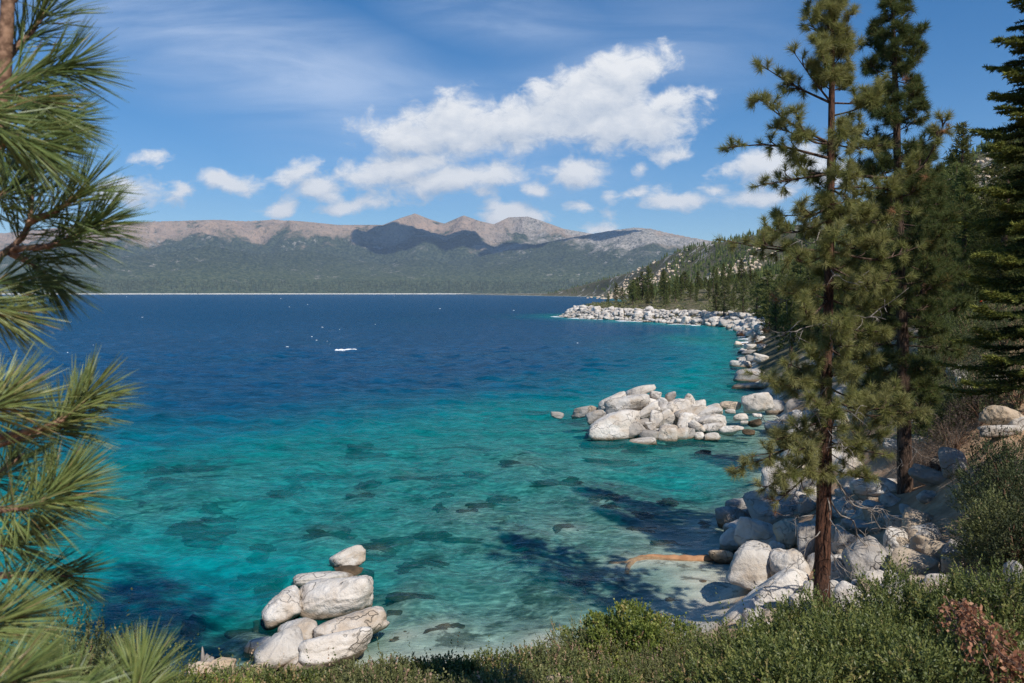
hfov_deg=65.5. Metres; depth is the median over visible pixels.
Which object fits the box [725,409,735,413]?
boulder
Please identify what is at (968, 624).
shrub
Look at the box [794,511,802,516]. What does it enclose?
stone
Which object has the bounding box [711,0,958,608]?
pine tree
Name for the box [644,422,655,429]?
boulder
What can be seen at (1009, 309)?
shrub
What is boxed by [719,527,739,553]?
boulder
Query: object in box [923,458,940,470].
boulder
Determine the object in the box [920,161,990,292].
conifer
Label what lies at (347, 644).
boulder
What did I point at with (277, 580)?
drowned rock
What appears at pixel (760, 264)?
outcrop rubble
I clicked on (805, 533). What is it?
boulder
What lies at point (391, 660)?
shrub
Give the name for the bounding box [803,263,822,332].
conifer
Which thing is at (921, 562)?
boulder
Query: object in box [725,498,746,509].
boulder
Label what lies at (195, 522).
drowned rock
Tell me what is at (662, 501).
drowned rock
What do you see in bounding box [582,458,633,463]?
drowned rock
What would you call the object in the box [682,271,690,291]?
conifer
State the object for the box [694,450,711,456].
boulder
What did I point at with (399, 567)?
drowned rock
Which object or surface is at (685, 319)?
boulder
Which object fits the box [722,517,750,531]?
boulder
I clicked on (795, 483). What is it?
boulder
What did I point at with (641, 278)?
conifer
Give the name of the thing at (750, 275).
conifer
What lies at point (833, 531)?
boulder
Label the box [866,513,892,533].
stone
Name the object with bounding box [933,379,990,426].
shrub
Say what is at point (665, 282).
conifer
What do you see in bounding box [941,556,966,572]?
boulder
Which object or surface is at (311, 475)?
drowned rock
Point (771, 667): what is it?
shrub
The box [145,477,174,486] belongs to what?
drowned rock
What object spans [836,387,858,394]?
boulder
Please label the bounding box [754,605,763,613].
stone
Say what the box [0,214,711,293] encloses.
mountains
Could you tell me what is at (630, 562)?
sunken log
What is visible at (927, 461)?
dry brush
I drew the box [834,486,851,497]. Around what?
stone
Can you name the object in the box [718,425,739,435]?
boulder
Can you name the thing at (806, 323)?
conifer
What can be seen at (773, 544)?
boulder
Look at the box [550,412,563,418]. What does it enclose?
boulder
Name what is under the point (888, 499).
stone
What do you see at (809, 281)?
conifer
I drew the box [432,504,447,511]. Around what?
drowned rock
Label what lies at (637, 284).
conifer
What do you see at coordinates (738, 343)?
boulder
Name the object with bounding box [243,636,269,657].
boulder
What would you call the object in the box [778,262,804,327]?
conifer
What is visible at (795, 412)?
boulder
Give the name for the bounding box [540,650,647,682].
shrub
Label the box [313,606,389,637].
boulder
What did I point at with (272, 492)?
drowned rock
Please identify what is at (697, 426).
boulder
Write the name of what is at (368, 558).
drowned rock
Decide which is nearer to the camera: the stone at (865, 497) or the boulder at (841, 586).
the boulder at (841, 586)
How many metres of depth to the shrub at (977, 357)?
30.41 m
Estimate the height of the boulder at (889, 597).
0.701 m
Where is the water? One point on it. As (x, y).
(212, 368)
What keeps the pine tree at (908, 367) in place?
on the ground
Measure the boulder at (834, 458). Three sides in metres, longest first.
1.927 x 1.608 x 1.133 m
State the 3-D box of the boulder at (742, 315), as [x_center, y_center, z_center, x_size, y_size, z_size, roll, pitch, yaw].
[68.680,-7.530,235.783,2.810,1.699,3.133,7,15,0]
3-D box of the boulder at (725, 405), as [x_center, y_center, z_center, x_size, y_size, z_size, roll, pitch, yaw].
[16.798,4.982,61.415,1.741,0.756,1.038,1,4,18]
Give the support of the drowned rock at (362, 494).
on the ground
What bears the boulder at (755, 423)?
on the ground
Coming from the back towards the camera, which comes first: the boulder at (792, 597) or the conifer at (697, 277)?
the conifer at (697, 277)
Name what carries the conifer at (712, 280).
on the ground
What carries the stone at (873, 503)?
on the ground
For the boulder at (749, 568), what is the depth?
24.98 m
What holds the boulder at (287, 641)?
on the ground
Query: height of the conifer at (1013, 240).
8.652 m
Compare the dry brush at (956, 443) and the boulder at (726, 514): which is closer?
the dry brush at (956, 443)
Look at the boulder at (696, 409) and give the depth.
57.20 m
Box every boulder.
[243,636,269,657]
[252,616,299,635]
[253,625,303,674]
[262,585,301,628]
[277,617,316,639]
[281,657,302,672]
[293,571,353,588]
[298,626,372,670]
[299,575,373,623]
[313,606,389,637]
[329,545,365,567]
[332,565,373,577]
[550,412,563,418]
[571,405,597,418]
[585,410,605,424]
[589,409,639,441]
[598,391,625,410]
[604,394,649,413]
[626,384,655,395]
[626,437,656,450]
[629,421,644,438]
[633,312,642,317]
[638,429,658,441]
[639,401,660,418]
[639,418,648,426]
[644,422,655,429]
[649,391,661,399]
[649,410,664,428]
[656,398,667,404]
[657,424,677,442]
[659,401,673,411]
[662,409,674,423]
[665,391,675,401]
[672,398,690,409]
[672,414,706,433]
[673,404,707,414]
[674,410,686,420]
[677,412,693,427]
[677,427,688,443]
[681,316,690,323]
[684,393,696,403]
[688,420,704,432]
[688,428,694,439]
[691,318,700,323]
[694,432,703,439]
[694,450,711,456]
[696,399,705,405]
[696,414,726,424]
[697,403,722,416]
[703,422,725,432]
[704,432,720,440]
[708,550,733,563]
[709,316,720,322]
[715,506,746,528]
[718,318,730,326]
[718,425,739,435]
[719,401,740,409]
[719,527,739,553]
[720,566,804,625]
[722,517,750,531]
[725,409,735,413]
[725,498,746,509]
[726,540,771,589]
[729,360,751,370]
[730,382,769,391]
[733,341,742,348]
[733,369,760,382]
[733,413,747,420]
[734,517,776,545]
[736,329,747,336]
[739,312,746,318]
[740,420,747,424]
[741,350,755,354]
[741,392,774,413]
[742,429,754,434]
[742,490,798,524]
[742,509,750,516]
[744,344,756,349]
[745,330,754,336]
[745,355,753,362]
[748,419,761,427]
[750,322,757,328]
[752,413,762,416]
[753,353,768,362]
[754,322,768,331]
[754,336,764,342]
[757,344,766,348]
[761,463,805,490]
[764,420,790,431]
[765,400,785,414]
[769,540,785,549]
[769,548,810,575]
[773,518,798,549]
[779,449,802,458]
[781,412,791,421]
[781,476,808,491]
[784,398,801,412]
[789,410,801,421]
[789,593,808,606]
[796,568,809,580]
[797,523,814,559]
[798,480,816,492]
[798,498,815,513]
[802,408,818,421]
[803,580,812,598]
[807,553,813,571]
[814,446,846,467]
[830,579,841,596]
[830,580,878,618]
[831,526,845,542]
[831,554,844,566]
[832,381,848,391]
[832,529,858,553]
[833,389,855,407]
[834,455,860,474]
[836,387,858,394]
[836,475,858,487]
[840,518,868,533]
[841,535,889,579]
[849,477,896,495]
[860,570,883,583]
[879,589,903,608]
[883,438,896,453]
[883,526,908,548]
[883,563,902,578]
[889,547,939,575]
[901,507,928,529]
[906,527,917,540]
[908,463,946,486]
[909,535,945,559]
[912,434,935,447]
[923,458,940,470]
[924,573,956,587]
[934,422,952,431]
[938,447,966,477]
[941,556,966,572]
[942,539,965,556]
[945,367,967,380]
[977,425,1022,437]
[978,405,1023,424]
[1003,560,1023,587]
[1007,417,1023,429]
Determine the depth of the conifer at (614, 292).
350.99 m
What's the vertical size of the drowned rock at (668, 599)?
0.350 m
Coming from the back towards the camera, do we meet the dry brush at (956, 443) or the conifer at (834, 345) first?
the conifer at (834, 345)
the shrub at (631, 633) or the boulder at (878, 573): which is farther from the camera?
the boulder at (878, 573)
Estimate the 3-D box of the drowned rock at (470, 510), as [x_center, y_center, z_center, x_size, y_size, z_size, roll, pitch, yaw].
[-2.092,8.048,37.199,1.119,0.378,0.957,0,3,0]
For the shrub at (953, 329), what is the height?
2.707 m
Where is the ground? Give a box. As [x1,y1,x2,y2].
[0,139,1023,682]
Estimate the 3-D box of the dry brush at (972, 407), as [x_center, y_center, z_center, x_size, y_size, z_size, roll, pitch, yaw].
[16.508,2.197,27.981,2.808,1.687,2.654,0,3,0]
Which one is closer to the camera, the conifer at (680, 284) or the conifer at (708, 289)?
the conifer at (708, 289)
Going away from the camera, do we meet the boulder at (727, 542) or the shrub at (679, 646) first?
the shrub at (679, 646)
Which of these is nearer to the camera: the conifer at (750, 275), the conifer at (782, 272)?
the conifer at (782, 272)
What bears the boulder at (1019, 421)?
on the ground
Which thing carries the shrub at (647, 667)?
on the ground
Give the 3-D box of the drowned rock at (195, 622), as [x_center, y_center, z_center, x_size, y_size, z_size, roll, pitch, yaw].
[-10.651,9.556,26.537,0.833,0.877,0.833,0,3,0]
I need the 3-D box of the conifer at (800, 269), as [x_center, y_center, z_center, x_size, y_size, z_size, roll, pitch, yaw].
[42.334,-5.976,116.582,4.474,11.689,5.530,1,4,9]
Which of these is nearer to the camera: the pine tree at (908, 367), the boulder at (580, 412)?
the pine tree at (908, 367)
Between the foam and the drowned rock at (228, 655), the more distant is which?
the foam
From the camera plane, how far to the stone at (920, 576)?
18.41 m
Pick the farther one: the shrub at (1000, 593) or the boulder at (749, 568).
the boulder at (749, 568)
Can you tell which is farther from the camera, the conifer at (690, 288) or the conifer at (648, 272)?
the conifer at (648, 272)
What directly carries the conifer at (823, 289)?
on the ground
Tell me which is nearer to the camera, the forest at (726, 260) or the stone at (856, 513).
the stone at (856, 513)
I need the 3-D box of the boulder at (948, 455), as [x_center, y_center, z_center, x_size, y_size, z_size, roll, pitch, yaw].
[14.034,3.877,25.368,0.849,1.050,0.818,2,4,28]
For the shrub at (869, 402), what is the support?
on the ground
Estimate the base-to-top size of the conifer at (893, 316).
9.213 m
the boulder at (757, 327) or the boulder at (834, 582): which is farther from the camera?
the boulder at (757, 327)
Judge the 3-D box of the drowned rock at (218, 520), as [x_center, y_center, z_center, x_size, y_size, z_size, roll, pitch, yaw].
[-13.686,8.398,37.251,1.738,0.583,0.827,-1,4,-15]
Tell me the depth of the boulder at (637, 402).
56.36 m
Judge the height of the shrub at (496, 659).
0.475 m
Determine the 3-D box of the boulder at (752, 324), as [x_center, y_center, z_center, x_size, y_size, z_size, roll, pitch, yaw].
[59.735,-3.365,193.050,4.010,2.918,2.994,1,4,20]
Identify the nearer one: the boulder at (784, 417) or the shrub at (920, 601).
the shrub at (920, 601)
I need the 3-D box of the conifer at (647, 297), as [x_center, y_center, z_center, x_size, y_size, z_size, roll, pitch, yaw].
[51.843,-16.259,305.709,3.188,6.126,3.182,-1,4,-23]
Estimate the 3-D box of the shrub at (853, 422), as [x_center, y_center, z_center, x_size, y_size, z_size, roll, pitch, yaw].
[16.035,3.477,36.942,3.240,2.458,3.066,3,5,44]
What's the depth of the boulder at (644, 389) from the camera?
59.33 m
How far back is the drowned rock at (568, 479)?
44.17 m
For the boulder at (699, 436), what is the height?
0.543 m
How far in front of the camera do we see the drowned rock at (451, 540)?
33.21 m
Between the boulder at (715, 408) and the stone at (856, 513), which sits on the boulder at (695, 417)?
the boulder at (715, 408)
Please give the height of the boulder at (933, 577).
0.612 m
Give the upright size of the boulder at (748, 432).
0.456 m
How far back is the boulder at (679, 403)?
57.44 m
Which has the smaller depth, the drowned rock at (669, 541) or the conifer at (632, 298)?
the drowned rock at (669, 541)
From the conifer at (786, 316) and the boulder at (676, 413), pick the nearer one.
the boulder at (676, 413)
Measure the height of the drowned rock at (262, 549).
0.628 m
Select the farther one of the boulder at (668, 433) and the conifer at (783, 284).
the conifer at (783, 284)
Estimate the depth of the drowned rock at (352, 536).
34.17 m
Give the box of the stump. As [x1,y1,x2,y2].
[200,646,214,661]
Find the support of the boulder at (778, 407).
on the ground
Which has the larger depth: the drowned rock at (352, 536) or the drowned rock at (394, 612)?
the drowned rock at (352, 536)
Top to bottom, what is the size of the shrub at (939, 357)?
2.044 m
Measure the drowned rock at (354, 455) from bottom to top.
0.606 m
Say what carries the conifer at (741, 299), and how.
on the ground
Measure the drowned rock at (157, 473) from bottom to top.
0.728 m
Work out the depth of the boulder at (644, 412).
55.89 m
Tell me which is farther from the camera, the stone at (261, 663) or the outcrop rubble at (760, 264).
the outcrop rubble at (760, 264)
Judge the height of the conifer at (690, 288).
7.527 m
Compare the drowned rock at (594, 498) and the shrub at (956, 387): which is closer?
the shrub at (956, 387)
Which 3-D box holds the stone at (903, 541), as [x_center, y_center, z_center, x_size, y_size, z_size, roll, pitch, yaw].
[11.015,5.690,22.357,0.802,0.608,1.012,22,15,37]
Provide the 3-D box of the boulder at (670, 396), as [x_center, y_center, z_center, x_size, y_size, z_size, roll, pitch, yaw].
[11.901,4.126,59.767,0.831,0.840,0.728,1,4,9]
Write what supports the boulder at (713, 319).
on the ground
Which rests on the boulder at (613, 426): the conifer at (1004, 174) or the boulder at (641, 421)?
the boulder at (641, 421)
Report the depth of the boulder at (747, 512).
34.51 m
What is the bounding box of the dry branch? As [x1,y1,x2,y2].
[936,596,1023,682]
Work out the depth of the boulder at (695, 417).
56.73 m
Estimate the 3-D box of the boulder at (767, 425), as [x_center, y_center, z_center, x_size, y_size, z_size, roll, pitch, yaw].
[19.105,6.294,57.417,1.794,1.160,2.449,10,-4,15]
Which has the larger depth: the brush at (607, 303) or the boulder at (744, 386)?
the brush at (607, 303)
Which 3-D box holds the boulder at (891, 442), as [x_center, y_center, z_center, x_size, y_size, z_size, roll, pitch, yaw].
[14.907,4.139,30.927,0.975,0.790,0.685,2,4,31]
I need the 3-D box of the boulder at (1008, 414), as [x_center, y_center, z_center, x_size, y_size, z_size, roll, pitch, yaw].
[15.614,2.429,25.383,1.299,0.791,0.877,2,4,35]
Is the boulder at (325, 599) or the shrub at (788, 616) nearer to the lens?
the shrub at (788, 616)
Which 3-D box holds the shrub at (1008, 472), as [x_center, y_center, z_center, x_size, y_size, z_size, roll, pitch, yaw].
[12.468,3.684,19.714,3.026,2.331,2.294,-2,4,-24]
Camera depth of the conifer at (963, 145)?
61.78 m
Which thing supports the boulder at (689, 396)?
on the boulder at (696, 409)
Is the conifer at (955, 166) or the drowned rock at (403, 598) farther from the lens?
the conifer at (955, 166)
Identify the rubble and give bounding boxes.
[559,307,756,334]
[587,152,993,298]
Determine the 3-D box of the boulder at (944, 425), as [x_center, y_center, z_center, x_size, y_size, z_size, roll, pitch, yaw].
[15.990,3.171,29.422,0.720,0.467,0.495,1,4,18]
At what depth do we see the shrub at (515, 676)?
5.67 m
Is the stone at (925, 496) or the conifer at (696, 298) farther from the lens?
the conifer at (696, 298)
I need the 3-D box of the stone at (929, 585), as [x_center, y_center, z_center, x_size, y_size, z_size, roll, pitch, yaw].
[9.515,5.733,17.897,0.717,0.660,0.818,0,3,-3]
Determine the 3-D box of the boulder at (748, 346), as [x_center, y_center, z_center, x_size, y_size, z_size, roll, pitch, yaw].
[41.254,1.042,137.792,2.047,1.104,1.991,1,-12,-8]
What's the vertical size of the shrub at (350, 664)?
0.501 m
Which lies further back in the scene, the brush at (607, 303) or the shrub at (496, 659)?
the brush at (607, 303)
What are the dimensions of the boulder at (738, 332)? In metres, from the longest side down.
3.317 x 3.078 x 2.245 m
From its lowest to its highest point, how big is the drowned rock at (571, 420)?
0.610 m
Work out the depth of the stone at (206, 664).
6.84 m
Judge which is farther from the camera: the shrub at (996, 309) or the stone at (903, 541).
the shrub at (996, 309)
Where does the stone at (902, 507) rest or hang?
on the ground
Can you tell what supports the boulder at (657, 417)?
on the boulder
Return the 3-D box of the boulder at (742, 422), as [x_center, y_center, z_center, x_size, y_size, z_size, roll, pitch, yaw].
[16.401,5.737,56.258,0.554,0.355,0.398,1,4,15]
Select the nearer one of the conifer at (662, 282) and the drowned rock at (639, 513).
the drowned rock at (639, 513)
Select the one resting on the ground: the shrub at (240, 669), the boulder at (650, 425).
the shrub at (240, 669)
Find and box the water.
[0,294,758,676]
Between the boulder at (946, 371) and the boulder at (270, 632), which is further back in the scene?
the boulder at (946, 371)
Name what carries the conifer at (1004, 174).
on the ground
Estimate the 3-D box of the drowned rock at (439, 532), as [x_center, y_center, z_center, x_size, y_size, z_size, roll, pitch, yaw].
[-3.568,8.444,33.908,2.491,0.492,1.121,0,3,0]
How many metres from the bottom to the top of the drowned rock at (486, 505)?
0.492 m
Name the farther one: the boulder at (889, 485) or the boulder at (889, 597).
the boulder at (889, 485)
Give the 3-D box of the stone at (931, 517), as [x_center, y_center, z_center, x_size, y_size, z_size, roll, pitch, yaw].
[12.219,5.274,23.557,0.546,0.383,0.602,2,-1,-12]
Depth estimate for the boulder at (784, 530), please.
27.41 m
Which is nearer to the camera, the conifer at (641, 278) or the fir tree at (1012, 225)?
the fir tree at (1012, 225)
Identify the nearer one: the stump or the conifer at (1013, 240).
the stump
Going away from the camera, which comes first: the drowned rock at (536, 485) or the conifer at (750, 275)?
the drowned rock at (536, 485)
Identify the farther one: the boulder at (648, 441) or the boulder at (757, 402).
the boulder at (757, 402)
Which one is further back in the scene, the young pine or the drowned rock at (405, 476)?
the drowned rock at (405, 476)
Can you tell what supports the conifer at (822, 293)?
on the ground
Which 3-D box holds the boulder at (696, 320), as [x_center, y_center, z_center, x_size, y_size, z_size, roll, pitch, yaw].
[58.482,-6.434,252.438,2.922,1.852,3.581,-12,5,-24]
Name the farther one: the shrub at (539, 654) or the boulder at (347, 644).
the boulder at (347, 644)
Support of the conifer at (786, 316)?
on the ground
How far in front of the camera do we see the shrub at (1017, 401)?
27.43 m
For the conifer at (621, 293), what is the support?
on the ground
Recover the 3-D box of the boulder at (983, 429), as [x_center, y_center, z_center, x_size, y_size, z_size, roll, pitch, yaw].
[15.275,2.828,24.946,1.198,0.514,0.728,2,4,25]
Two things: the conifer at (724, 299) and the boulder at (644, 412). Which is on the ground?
the conifer at (724, 299)
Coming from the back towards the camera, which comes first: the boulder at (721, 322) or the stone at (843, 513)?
the boulder at (721, 322)
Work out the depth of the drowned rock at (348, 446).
55.68 m
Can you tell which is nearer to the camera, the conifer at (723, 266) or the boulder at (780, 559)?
the boulder at (780, 559)
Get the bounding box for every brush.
[583,283,758,312]
[883,432,935,477]
[913,441,944,470]
[914,410,985,458]
[938,386,1019,426]
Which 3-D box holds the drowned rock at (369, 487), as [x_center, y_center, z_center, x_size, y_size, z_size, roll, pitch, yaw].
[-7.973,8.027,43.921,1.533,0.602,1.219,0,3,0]
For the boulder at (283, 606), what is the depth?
23.82 m
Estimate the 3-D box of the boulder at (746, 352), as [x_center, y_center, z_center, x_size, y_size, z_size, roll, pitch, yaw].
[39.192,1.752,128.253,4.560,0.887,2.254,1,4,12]
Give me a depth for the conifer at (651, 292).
320.26 m
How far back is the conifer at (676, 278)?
350.57 m
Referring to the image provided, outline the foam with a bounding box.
[67,296,747,352]
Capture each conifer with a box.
[612,283,620,300]
[619,287,625,299]
[625,280,637,304]
[633,277,641,299]
[637,271,645,298]
[642,266,656,295]
[644,291,649,304]
[648,284,654,299]
[658,269,669,297]
[658,271,671,300]
[663,290,668,305]
[671,283,679,300]
[672,276,679,289]
[677,274,685,296]
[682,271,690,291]
[685,282,694,299]
[693,289,698,301]
[694,271,703,289]
[704,280,712,298]
[709,266,717,291]
[710,282,720,311]
[715,279,733,316]
[719,267,725,287]
[720,263,726,283]
[725,264,734,282]
[729,287,737,308]
[734,279,748,312]
[735,259,747,284]
[745,276,765,315]
[746,266,752,282]
[748,270,758,297]
[750,269,776,319]
[759,289,780,332]
[762,285,782,338]
[770,272,805,354]
[770,274,782,319]
[770,279,787,331]
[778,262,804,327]
[778,266,787,280]
[781,275,811,347]
[788,262,814,321]
[793,280,816,334]
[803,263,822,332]
[808,294,821,342]
[810,246,849,330]
[814,290,840,349]
[817,276,851,360]
[846,230,868,339]
[854,257,881,329]
[858,186,918,337]
[867,291,913,336]
[879,202,932,319]
[913,165,994,338]
[916,181,985,345]
[917,155,986,297]
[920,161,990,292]
[939,121,994,291]
[954,132,1023,329]
[973,87,1023,289]
[981,138,1023,306]
[1002,199,1023,304]
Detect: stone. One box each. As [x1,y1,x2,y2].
[186,661,209,675]
[207,657,236,674]
[244,661,267,676]
[543,675,572,682]
[740,608,760,622]
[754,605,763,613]
[761,601,784,621]
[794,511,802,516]
[796,491,806,497]
[807,491,816,500]
[809,517,833,525]
[830,564,847,580]
[831,496,839,502]
[832,498,851,517]
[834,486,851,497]
[837,548,843,553]
[839,496,855,517]
[844,572,852,582]
[846,510,860,517]
[850,579,857,585]
[854,514,865,520]
[856,578,881,593]
[858,495,877,500]
[859,500,885,513]
[862,505,888,519]
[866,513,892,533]
[879,493,900,506]
[880,579,904,592]
[883,515,901,527]
[885,547,892,555]
[893,535,909,545]
[899,504,909,513]
[907,575,924,584]
[909,522,940,540]
[916,490,935,502]
[917,583,948,591]
[923,512,933,520]
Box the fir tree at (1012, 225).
[931,0,1023,399]
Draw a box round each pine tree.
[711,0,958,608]
[834,0,978,493]
[879,147,973,356]
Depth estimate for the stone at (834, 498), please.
29.34 m
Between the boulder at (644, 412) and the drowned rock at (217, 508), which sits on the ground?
the drowned rock at (217, 508)
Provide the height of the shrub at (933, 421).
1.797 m
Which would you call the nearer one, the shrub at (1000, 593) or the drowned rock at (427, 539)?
the shrub at (1000, 593)
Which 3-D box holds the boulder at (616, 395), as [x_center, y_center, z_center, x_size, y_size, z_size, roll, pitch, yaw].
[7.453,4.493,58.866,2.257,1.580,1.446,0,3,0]
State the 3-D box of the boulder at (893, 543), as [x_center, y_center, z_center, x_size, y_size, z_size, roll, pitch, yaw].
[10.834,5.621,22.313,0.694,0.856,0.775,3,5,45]
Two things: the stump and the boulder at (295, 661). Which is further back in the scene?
the boulder at (295, 661)
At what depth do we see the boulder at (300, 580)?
26.74 m
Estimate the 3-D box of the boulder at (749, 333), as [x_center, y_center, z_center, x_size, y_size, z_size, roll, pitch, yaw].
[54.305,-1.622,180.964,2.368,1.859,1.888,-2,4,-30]
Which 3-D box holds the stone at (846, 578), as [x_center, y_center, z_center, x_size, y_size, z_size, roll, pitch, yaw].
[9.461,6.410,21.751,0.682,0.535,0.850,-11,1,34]
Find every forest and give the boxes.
[2,278,594,292]
[548,140,1014,296]
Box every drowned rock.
[144,466,176,477]
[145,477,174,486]
[164,524,235,534]
[171,465,228,472]
[174,520,203,527]
[180,615,205,635]
[185,527,228,546]
[197,504,229,513]
[200,516,238,522]
[215,653,231,658]
[224,628,251,637]
[231,573,266,590]
[248,550,268,561]
[251,544,276,551]
[253,585,279,604]
[264,490,295,496]
[267,576,283,583]
[296,472,330,480]
[303,529,346,538]
[335,529,357,537]
[345,492,374,497]
[346,451,392,458]
[347,441,373,450]
[358,481,378,489]
[360,542,393,550]
[366,550,385,559]
[370,536,413,545]
[386,610,402,616]
[387,592,435,603]
[390,631,407,641]
[393,476,430,481]
[397,560,448,573]
[413,531,452,540]
[421,535,435,540]
[423,623,464,633]
[428,492,453,498]
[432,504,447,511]
[443,537,483,543]
[456,508,477,512]
[465,502,499,507]
[486,496,520,502]
[499,460,534,466]
[512,410,547,415]
[529,480,583,486]
[553,524,578,533]
[558,418,586,423]
[562,477,581,484]
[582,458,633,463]
[588,494,619,502]
[600,502,620,508]
[625,526,656,532]
[631,510,649,516]
[638,515,653,519]
[650,540,691,546]
[656,498,678,506]
[662,540,676,543]
[665,441,709,446]
[666,597,679,601]
[697,520,710,527]
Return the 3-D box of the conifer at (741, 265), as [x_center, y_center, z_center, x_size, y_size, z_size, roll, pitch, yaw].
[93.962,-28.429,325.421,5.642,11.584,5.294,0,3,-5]
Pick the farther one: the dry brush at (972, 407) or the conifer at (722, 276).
the conifer at (722, 276)
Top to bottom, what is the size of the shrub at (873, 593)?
1.123 m
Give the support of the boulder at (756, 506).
on the ground
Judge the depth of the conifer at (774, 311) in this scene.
127.13 m
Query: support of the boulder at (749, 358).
on the ground
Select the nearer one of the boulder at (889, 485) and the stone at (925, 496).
the stone at (925, 496)
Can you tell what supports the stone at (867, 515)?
on the ground
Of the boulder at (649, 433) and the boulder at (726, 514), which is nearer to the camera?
the boulder at (726, 514)
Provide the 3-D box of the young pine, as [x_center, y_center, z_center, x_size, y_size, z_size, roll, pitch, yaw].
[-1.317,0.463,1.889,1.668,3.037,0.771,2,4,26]
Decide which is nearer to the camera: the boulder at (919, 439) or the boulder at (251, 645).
the boulder at (251, 645)
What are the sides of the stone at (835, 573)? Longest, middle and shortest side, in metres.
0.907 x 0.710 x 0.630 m
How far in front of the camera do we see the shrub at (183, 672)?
5.73 m
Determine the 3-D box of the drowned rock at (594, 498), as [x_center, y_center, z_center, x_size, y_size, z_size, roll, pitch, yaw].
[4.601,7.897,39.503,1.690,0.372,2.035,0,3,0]
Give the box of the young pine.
[0,0,197,682]
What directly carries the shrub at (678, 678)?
on the ground
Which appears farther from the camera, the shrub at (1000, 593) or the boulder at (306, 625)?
the boulder at (306, 625)
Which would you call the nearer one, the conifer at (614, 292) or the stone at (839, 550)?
the stone at (839, 550)
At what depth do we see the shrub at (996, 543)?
17.32 m
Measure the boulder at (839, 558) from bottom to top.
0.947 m
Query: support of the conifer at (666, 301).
on the ground
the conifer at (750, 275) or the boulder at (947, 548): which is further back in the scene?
the conifer at (750, 275)
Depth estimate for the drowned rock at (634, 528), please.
34.10 m
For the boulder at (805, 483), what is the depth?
33.47 m
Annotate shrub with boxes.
[0,600,137,682]
[2,575,168,682]
[49,622,225,682]
[167,651,268,682]
[196,643,283,682]
[250,657,337,682]
[296,648,409,682]
[311,647,468,682]
[349,637,435,682]
[396,632,492,682]
[437,646,594,682]
[441,635,546,682]
[499,628,590,678]
[531,595,635,674]
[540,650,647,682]
[548,640,714,682]
[550,597,711,681]
[627,602,758,682]
[647,649,759,682]
[663,587,826,682]
[693,622,894,682]
[726,570,906,653]
[761,583,983,682]
[817,545,984,642]
[829,595,1023,682]
[832,406,877,440]
[842,374,910,414]
[873,554,1023,651]
[892,370,948,414]
[894,406,962,441]
[906,540,1023,651]
[911,304,999,359]
[911,313,976,367]
[911,342,967,382]
[913,604,1023,682]
[932,351,1008,417]
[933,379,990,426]
[938,480,1023,566]
[941,282,1021,338]
[941,347,1022,388]
[942,410,1023,512]
[945,305,1023,360]
[947,442,1023,535]
[951,469,1023,582]
[957,338,1023,411]
[961,297,1023,347]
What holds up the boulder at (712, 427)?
on the ground
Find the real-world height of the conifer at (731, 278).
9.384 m
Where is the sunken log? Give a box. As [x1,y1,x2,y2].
[608,554,712,573]
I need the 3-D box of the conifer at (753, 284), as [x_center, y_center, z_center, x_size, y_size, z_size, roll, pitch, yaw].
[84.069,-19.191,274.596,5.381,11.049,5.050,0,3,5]
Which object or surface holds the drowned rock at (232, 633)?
on the ground
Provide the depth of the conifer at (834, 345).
72.43 m
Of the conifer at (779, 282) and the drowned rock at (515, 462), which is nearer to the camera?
the drowned rock at (515, 462)
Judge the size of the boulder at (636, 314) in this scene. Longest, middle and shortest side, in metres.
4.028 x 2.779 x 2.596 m
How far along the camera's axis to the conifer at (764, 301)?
152.39 m
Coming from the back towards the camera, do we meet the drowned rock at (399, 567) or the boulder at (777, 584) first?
the drowned rock at (399, 567)
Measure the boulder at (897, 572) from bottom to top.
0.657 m
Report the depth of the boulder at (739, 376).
89.54 m
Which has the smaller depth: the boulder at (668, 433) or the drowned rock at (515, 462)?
the drowned rock at (515, 462)
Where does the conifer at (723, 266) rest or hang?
on the ground
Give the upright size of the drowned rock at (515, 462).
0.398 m
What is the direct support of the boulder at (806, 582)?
on the ground
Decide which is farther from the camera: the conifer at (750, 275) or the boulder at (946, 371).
the conifer at (750, 275)
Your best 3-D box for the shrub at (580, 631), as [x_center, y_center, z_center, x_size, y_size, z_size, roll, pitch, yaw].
[0.591,2.768,7.118,1.170,0.795,1.216,0,3,0]
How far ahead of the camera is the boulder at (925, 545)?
20.45 m
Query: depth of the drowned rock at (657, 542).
32.07 m
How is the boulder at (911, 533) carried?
on the ground
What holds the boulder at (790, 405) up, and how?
on the ground
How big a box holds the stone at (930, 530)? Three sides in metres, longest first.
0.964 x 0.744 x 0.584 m
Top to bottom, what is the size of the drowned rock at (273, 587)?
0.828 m
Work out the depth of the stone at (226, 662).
6.85 m
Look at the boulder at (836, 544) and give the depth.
24.23 m
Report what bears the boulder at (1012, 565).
on the ground
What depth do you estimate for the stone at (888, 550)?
21.80 m
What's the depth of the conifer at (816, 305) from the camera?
84.70 m
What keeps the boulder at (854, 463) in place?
on the ground
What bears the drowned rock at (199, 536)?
on the ground
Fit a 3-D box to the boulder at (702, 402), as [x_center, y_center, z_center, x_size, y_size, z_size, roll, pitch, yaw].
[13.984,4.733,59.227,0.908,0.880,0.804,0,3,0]
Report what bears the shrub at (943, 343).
on the ground

